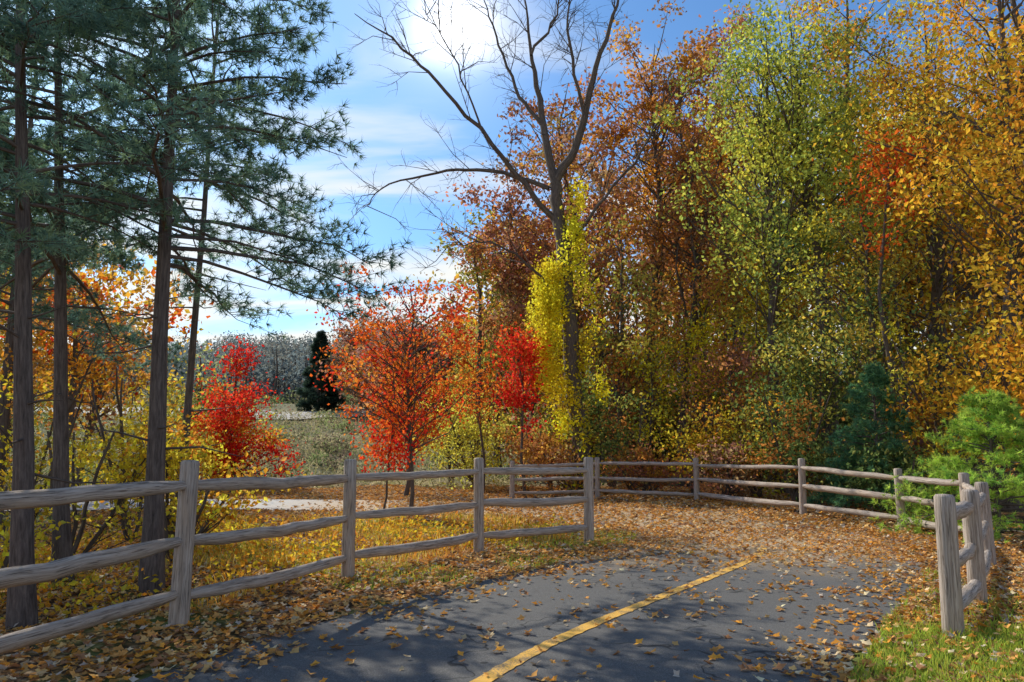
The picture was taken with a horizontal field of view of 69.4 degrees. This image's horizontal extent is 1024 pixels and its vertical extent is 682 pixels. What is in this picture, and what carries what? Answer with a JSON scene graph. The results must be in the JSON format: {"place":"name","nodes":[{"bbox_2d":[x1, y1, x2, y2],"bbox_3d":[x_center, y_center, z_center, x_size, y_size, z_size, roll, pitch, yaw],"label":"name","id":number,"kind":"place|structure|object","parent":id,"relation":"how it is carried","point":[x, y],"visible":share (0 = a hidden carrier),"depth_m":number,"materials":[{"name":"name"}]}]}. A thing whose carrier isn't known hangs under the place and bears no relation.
{"place":"outdoors","nodes":[
{"label":"outdoors","id":0,"kind":"place"},
{"bbox_2d":[37,406,444,418],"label":"gravel road","id":1,"kind":"structure","parent":0,"point":[288,414],"depth_m":58.79,"materials":[{"name":"grey gravel"}]},
{"bbox_2d":[4,499,922,681],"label":"asphalt path","id":2,"kind":"structure","parent":0,"point":[433,658],"depth_m":6.12,"materials":[{"name":"grey asphalt"}]},
{"bbox_2d":[470,548,766,681],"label":"yellow centre line","id":3,"kind":"object","parent":2,"relation":"on","point":[506,666],"visible":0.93,"depth_m":5.99,"materials":[{"name":"paint"}]},
{"bbox_2d":[0,506,1023,681],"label":"grass","id":4,"kind":"structure","parent":0,"point":[928,645],"depth_m":7.86,"materials":[{"name":"green plant"}]},
{"bbox_2d":[0,335,1023,681],"bbox_3d":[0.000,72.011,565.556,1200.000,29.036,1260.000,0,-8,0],"label":"ground","id":5,"kind":"structure","parent":0,"point":[288,593],"depth_m":7.56,"materials":[{"name":"brown soil"}]},
{"bbox_2d":[0,486,69,588],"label":"shrub","id":6,"kind":"object","parent":5,"relation":"on","point":[4,560],"visible":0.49,"depth_m":7.54,"materials":[{"name":"yellow plant"}]},
{"bbox_2d":[0,268,81,365],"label":"maple tree","id":7,"kind":"object","parent":5,"relation":"on","point":[79,269],"visible":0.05,"depth_m":24.04,"materials":[{"name":"orange plant"}]},
{"bbox_2d":[0,370,112,550],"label":"shrub","id":8,"kind":"object","parent":5,"relation":"on","point":[8,475],"visible":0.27,"depth_m":10.67,"materials":[{"name":"yellow plant"}]},
{"bbox_2d":[0,264,133,469],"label":"maple tree","id":9,"kind":"object","parent":5,"relation":"on","point":[11,426],"visible":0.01,"depth_m":33.99,"materials":[{"name":"orange plant"}]},
{"bbox_2d":[0,321,134,510],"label":"shrub","id":10,"kind":"object","parent":5,"relation":"on","point":[72,365],"visible":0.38,"depth_m":13.32,"materials":[{"name":"yellow plant"}]},
{"bbox_2d":[0,95,136,401],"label":"pine tree","id":11,"kind":"object","parent":5,"relation":"on","point":[10,267],"visible":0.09,"depth_m":16.73,"materials":[{"name":"green plant"}]},
{"bbox_2d":[0,225,138,449],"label":"maple tree","id":12,"kind":"object","parent":5,"relation":"on","point":[43,350],"visible":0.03,"depth_m":27.52,"materials":[{"name":"orange plant"}]},
{"bbox_2d":[0,47,198,536],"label":"pine tree","id":13,"kind":"object","parent":5,"relation":"on","point":[4,401],"visible":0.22,"depth_m":13.34,"materials":[{"name":"green plant"}]},
{"bbox_2d":[0,240,209,486],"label":"maple tree","id":14,"kind":"object","parent":5,"relation":"on","point":[90,419],"visible":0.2,"depth_m":23.98,"materials":[{"name":"orange plant"}]},
{"bbox_2d":[0,243,213,508],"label":"maple tree","id":15,"kind":"object","parent":5,"relation":"on","point":[109,347],"visible":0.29,"depth_m":19.28,"materials":[{"name":"orange plant"}]},
{"bbox_2d":[2,386,229,554],"bbox_3d":[-5.345,1.828,9.641,2.891,2.486,2.570,0,-8,0],"label":"shrub","id":16,"kind":"object","parent":5,"relation":"on","point":[129,473],"visible":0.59,"depth_m":9.55,"materials":[{"name":"yellow plant"}]},
{"bbox_2d":[0,0,240,631],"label":"pine tree","id":17,"kind":"object","parent":5,"relation":"on","point":[21,606],"visible":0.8,"depth_m":6.77,"materials":[{"name":"green plant"}]},
{"bbox_2d":[0,0,270,586],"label":"pine tree","id":18,"kind":"object","parent":5,"relation":"on","point":[62,547],"visible":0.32,"depth_m":8.63,"materials":[{"name":"green plant"}]},
{"bbox_2d":[69,362,226,539],"bbox_3d":[-6.209,1.859,12.517,2.442,3.176,4.147,4,-9,-24],"label":"shrub","id":19,"kind":"object","parent":5,"relation":"on","point":[121,429],"visible":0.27,"depth_m":12.45,"materials":[{"name":"yellow plant"}]},
{"bbox_2d":[79,383,223,498],"bbox_3d":[-9.154,2.733,18.901,3.694,3.273,2.674,7,-11,-40],"label":"shrub","id":20,"kind":"object","parent":5,"relation":"on","point":[95,422],"visible":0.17,"depth_m":18.35,"materials":[{"name":"yellow plant"}]},
{"bbox_2d":[0,0,354,516],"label":"pine tree","id":21,"kind":"object","parent":5,"relation":"on","point":[269,171],"visible":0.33,"depth_m":11.60,"materials":[{"name":"green plant"}]},
{"bbox_2d":[95,411,261,553],"bbox_3d":[-4.700,1.991,10.386,2.295,2.135,2.063,7,-11,-41],"label":"shrub","id":22,"kind":"object","parent":5,"relation":"on","point":[210,466],"visible":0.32,"depth_m":10.42,"materials":[{"name":"yellow plant"}]},
{"bbox_2d":[94,335,290,471],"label":"tree","id":23,"kind":"object","parent":5,"relation":"on","point":[199,397],"visible":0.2,"depth_m":32.72,"materials":[{"name":"yellow plant"}]},
{"bbox_2d":[0,0,413,596],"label":"pine tree","id":24,"kind":"object","parent":5,"relation":"on","point":[153,519],"visible":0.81,"depth_m":8.07,"materials":[{"name":"green plant"}]},
{"bbox_2d":[130,336,312,479],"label":"red maple tree","id":25,"kind":"object","parent":5,"relation":"on","point":[235,420],"visible":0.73,"depth_m":27.48,"materials":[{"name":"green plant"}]},
{"bbox_2d":[164,451,305,562],"bbox_3d":[-3.625,2.189,9.522,2.098,1.544,1.950,6,-10,-34],"label":"shrub","id":26,"kind":"object","parent":5,"relation":"on","point":[217,507],"visible":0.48,"depth_m":9.47,"materials":[{"name":"yellow plant"}]},
{"bbox_2d":[4,387,540,488],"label":"scrub","id":27,"kind":"object","parent":5,"relation":"on","point":[331,447],"visible":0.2,"depth_m":42.44,"materials":[{"name":"green plant"}]},
{"bbox_2d":[0,457,593,654],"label":"split rail fence","id":28,"kind":"object","parent":5,"relation":"on","point":[187,486],"visible":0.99,"depth_m":6.50,"materials":[{"name":"grey wood"}]},
{"bbox_2d":[294,329,345,410],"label":"cedar tree","id":29,"kind":"object","parent":5,"relation":"on","point":[311,394],"visible":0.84,"depth_m":61.55,"materials":[{"name":"green plant"}]},
{"bbox_2d":[35,287,612,433],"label":"distant trees","id":30,"kind":"object","parent":5,"relation":"on","point":[288,362],"visible":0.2,"depth_m":75.67,"materials":[{"name":"grey plant"}]},
{"bbox_2d":[327,347,487,495],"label":"red maple tree","id":31,"kind":"object","parent":5,"relation":"on","point":[421,436],"visible":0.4,"depth_m":23.69,"materials":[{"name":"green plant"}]},
{"bbox_2d":[306,261,525,516],"bbox_3d":[-2.011,1.105,15.255,4.632,5.402,5.170,0,-8,0],"label":"red maple tree","id":32,"kind":"object","parent":5,"relation":"on","point":[408,417],"visible":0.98,"depth_m":15.49,"materials":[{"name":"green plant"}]},
{"bbox_2d":[413,388,504,486],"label":"shrub","id":33,"kind":"object","parent":5,"relation":"on","point":[448,463],"visible":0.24,"depth_m":30.41,"materials":[{"name":"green plant"}]},
{"bbox_2d":[398,364,526,488],"bbox_3d":[-2.123,3.275,27.331,5.290,4.770,4.699,0,-8,0],"label":"shrub","id":34,"kind":"object","parent":5,"relation":"on","point":[460,448],"visible":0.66,"depth_m":27.17,"materials":[{"name":"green plant"}]},
{"bbox_2d":[406,203,538,479],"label":"oak tree","id":35,"kind":"object","parent":5,"relation":"on","point":[479,327],"visible":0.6,"depth_m":33.90,"materials":[{"name":"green plant"}]},
{"bbox_2d":[428,334,521,492],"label":"maple sapling","id":36,"kind":"object","parent":5,"relation":"on","point":[479,411],"visible":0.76,"depth_m":25.09,"materials":[{"name":"orange plant"}]},
{"bbox_2d":[435,139,562,477],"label":"oak tree","id":37,"kind":"object","parent":5,"relation":"on","point":[515,288],"visible":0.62,"depth_m":34.98,"materials":[{"name":"orange plant"}]},
{"bbox_2d":[0,484,1023,681],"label":"fallen leaves","id":38,"kind":"object","parent":5,"relation":"on","point":[868,530],"visible":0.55,"depth_m":8.60,"materials":[{"name":"orange plant"}]},
{"bbox_2d":[329,0,698,493],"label":"vine covered tree","id":39,"kind":"object","parent":5,"relation":"on","point":[559,289],"visible":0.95,"depth_m":25.23,"materials":[{"name":"yellow plant"}]},
{"bbox_2d":[468,314,562,495],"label":"maple sapling","id":40,"kind":"object","parent":5,"relation":"on","point":[520,350],"visible":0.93,"depth_m":24.30,"materials":[{"name":"red plant"}]},
{"bbox_2d":[475,415,571,489],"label":"shrub","id":41,"kind":"object","parent":5,"relation":"on","point":[512,439],"visible":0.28,"depth_m":26.12,"materials":[{"name":"yellow plant"}]},
{"bbox_2d":[480,216,603,463],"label":"maple tree","id":42,"kind":"object","parent":5,"relation":"on","point":[500,260],"visible":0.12,"depth_m":36.88,"materials":[{"name":"orange plant"}]},
{"bbox_2d":[502,426,594,494],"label":"shrub","id":43,"kind":"object","parent":5,"relation":"on","point":[554,459],"visible":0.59,"depth_m":24.24,"materials":[{"name":"orange plant"}]},
{"bbox_2d":[488,66,671,449],"bbox_3d":[2.950,-3.775,34.751,7.637,20.471,8.498,7,-11,-38],"label":"oak tree","id":44,"kind":"object","parent":5,"relation":"on","point":[564,137],"visible":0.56,"depth_m":34.69,"materials":[{"name":"brown plant"}]},
{"bbox_2d":[523,364,672,487],"bbox_3d":[3.175,2.971,25.448,4.755,4.619,4.614,7,-11,-40],"label":"shrub","id":45,"kind":"object","parent":5,"relation":"on","point":[600,435],"visible":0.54,"depth_m":25.26,"materials":[{"name":"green plant"}]},
{"bbox_2d":[564,392,660,490],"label":"shrub","id":46,"kind":"object","parent":5,"relation":"on","point":[612,418],"visible":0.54,"depth_m":25.57,"materials":[{"name":"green plant"}]},
{"bbox_2d":[540,207,707,487],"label":"maple tree","id":47,"kind":"object","parent":5,"relation":"on","point":[622,347],"visible":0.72,"depth_m":28.50,"materials":[{"name":"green plant"}]},
{"bbox_2d":[594,436,705,494],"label":"shrub","id":48,"kind":"object","parent":5,"relation":"on","point":[643,471],"visible":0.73,"depth_m":23.84,"materials":[{"name":"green plant"}]},
{"bbox_2d":[612,324,705,489],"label":"sapling","id":49,"kind":"object","parent":5,"relation":"on","point":[650,370],"visible":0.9,"depth_m":26.86,"materials":[{"name":"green plant"}]},
{"bbox_2d":[565,0,758,483],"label":"maple tree","id":50,"kind":"object","parent":5,"relation":"on","point":[657,168],"visible":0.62,"depth_m":33.68,"materials":[{"name":"green plant"}]},
{"bbox_2d":[578,52,774,486],"bbox_3d":[7.496,-3.722,31.750,8.647,19.926,7.585,-4,-9,23],"label":"oak tree","id":51,"kind":"object","parent":5,"relation":"on","point":[674,234],"visible":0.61,"depth_m":31.42,"materials":[{"name":"brown plant"}]},
{"bbox_2d":[638,389,761,492],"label":"shrub","id":52,"kind":"object","parent":5,"relation":"on","point":[691,445],"visible":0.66,"depth_m":23.37,"materials":[{"name":"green plant"}]},
{"bbox_2d":[665,295,748,485],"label":"sapling","id":53,"kind":"object","parent":5,"relation":"on","point":[697,330],"visible":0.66,"depth_m":26.96,"materials":[{"name":"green plant"}]},
{"bbox_2d":[617,3,809,478],"bbox_3d":[10.013,-4.991,35.376,11.155,23.241,8.565,3,-9,-20],"label":"maple tree","id":54,"kind":"object","parent":5,"relation":"on","point":[715,41],"visible":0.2,"depth_m":35.74,"materials":[{"name":"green plant"}]},
{"bbox_2d":[417,34,1023,486],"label":"deep woodland","id":55,"kind":"object","parent":5,"relation":"on","point":[911,284],"visible":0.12,"depth_m":38.77,"materials":[{"name":"brown plant"}]},
{"bbox_2d":[664,331,790,490],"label":"sapling","id":56,"kind":"object","parent":5,"relation":"on","point":[733,353],"visible":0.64,"depth_m":24.94,"materials":[{"name":"orange plant"}]},
{"bbox_2d":[674,434,789,499],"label":"shrub","id":57,"kind":"object","parent":5,"relation":"on","point":[718,489],"visible":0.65,"depth_m":22.05,"materials":[{"name":"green plant"}]},
{"bbox_2d":[510,457,996,636],"bbox_3d":[4.274,3.154,15.010,5.327,1.500,17.897,2,-9,-11],"label":"split rail fence","id":58,"kind":"object","parent":5,"relation":"on","point":[971,509],"visible":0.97,"depth_m":11.95,"materials":[{"name":"grey wood"}]},
{"bbox_2d":[706,386,813,498],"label":"shrub","id":59,"kind":"object","parent":5,"relation":"on","point":[760,490],"visible":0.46,"depth_m":22.29,"materials":[{"name":"green plant"}]},
{"bbox_2d":[638,8,884,492],"bbox_3d":[8.855,-3.131,24.663,7.313,16.737,8.098,-6,-11,37],"label":"oak tree","id":60,"kind":"object","parent":5,"relation":"on","point":[770,214],"visible":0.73,"depth_m":24.39,"materials":[{"name":"green plant"}]},
{"bbox_2d":[682,191,868,458],"bbox_3d":[10.928,-0.231,29.669,7.985,12.278,6.564,0,-8,0],"label":"maple tree","id":61,"kind":"object","parent":5,"relation":"on","point":[744,292],"visible":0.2,"depth_m":29.32,"materials":[{"name":"green plant"}]},
{"bbox_2d":[706,272,844,432],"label":"sapling","id":62,"kind":"object","parent":5,"relation":"on","point":[754,338],"visible":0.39,"depth_m":26.09,"materials":[{"name":"green plant"}]},
{"bbox_2d":[714,369,845,501],"bbox_3d":[7.902,2.673,20.599,3.365,3.838,3.406,7,-11,-40],"label":"shrub","id":63,"kind":"object","parent":5,"relation":"on","point":[795,449],"visible":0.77,"depth_m":20.37,"materials":[{"name":"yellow plant"}]},
{"bbox_2d":[689,0,929,486],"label":"oak tree","id":64,"kind":"object","parent":5,"relation":"on","point":[818,247],"visible":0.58,"depth_m":24.14,"materials":[{"name":"green plant"}]},
{"bbox_2d":[744,304,915,484],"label":"sapling","id":65,"kind":"object","parent":5,"relation":"on","point":[809,369],"visible":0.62,"depth_m":22.28,"materials":[{"name":"green plant"}]},
{"bbox_2d":[724,0,973,457],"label":"oak tree","id":66,"kind":"object","parent":5,"relation":"on","point":[846,58],"visible":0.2,"depth_m":28.18,"materials":[{"name":"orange plant"}]},
{"bbox_2d":[794,432,916,506],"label":"shrub","id":67,"kind":"object","parent":5,"relation":"on","point":[821,457],"visible":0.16,"depth_m":19.47,"materials":[{"name":"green plant"}]},
{"bbox_2d":[738,169,983,445],"bbox_3d":[9.748,-0.018,20.894,6.236,9.256,6.669,-3,-9,20],"label":"maple tree","id":68,"kind":"object","parent":5,"relation":"on","point":[872,334],"visible":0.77,"depth_m":20.43,"materials":[{"name":"green plant"}]},
{"bbox_2d":[807,360,933,511],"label":"pine sapling","id":69,"kind":"object","parent":5,"relation":"on","point":[877,376],"visible":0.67,"depth_m":18.04,"materials":[{"name":"green plant"}]},
{"bbox_2d":[817,425,953,515],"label":"shrub","id":70,"kind":"object","parent":5,"relation":"on","point":[868,483],"visible":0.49,"depth_m":17.16,"materials":[{"name":"green plant"}]},
{"bbox_2d":[812,111,962,457],"bbox_3d":[9.838,-0.913,19.284,3.660,10.503,3.270,0,-8,0],"label":"maple tree","id":71,"kind":"object","parent":5,"relation":"on","point":[881,248],"visible":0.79,"depth_m":19.57,"materials":[{"name":"orange plant"}]},
{"bbox_2d":[786,0,1023,501],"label":"maple tree","id":72,"kind":"object","parent":5,"relation":"on","point":[937,291],"visible":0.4,"depth_m":21.85,"materials":[{"name":"orange plant"}]},
{"bbox_2d":[793,0,1023,511],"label":"oak tree","id":73,"kind":"object","parent":5,"relation":"on","point":[1003,54],"visible":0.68,"depth_m":18.18,"materials":[{"name":"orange plant"}]},
{"bbox_2d":[847,0,1023,339],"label":"oak tree","id":74,"kind":"object","parent":5,"relation":"on","point":[1014,16],"visible":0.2,"depth_m":20.11,"materials":[{"name":"orange plant"}]},
{"bbox_2d":[849,12,1023,361],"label":"maple tree","id":75,"kind":"object","parent":5,"relation":"on","point":[999,140],"visible":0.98,"depth_m":15.15,"materials":[{"name":"yellow plant"}]},
{"bbox_2d":[869,385,1023,544],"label":"pine sapling","id":76,"kind":"object","parent":5,"relation":"on","point":[998,406],"visible":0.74,"depth_m":13.11,"materials":[{"name":"green plant"}]},
{"bbox_2d":[869,304,1023,501],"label":"shrub","id":77,"kind":"object","parent":5,"relation":"on","point":[957,385],"visible":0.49,"depth_m":17.55,"materials":[{"name":"yellow plant"}]},
{"bbox_2d":[919,310,1023,477],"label":"shrub","id":78,"kind":"object","parent":5,"relation":"on","point":[1016,356],"visible":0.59,"depth_m":15.12,"materials":[{"name":"yellow plant"}]},
{"bbox_2d":[0,0,1023,360],"label":"sky","id":79,"kind":"structure","parent":0,"point":[390,123],"materials":[{"name":"blue"}]}
]}

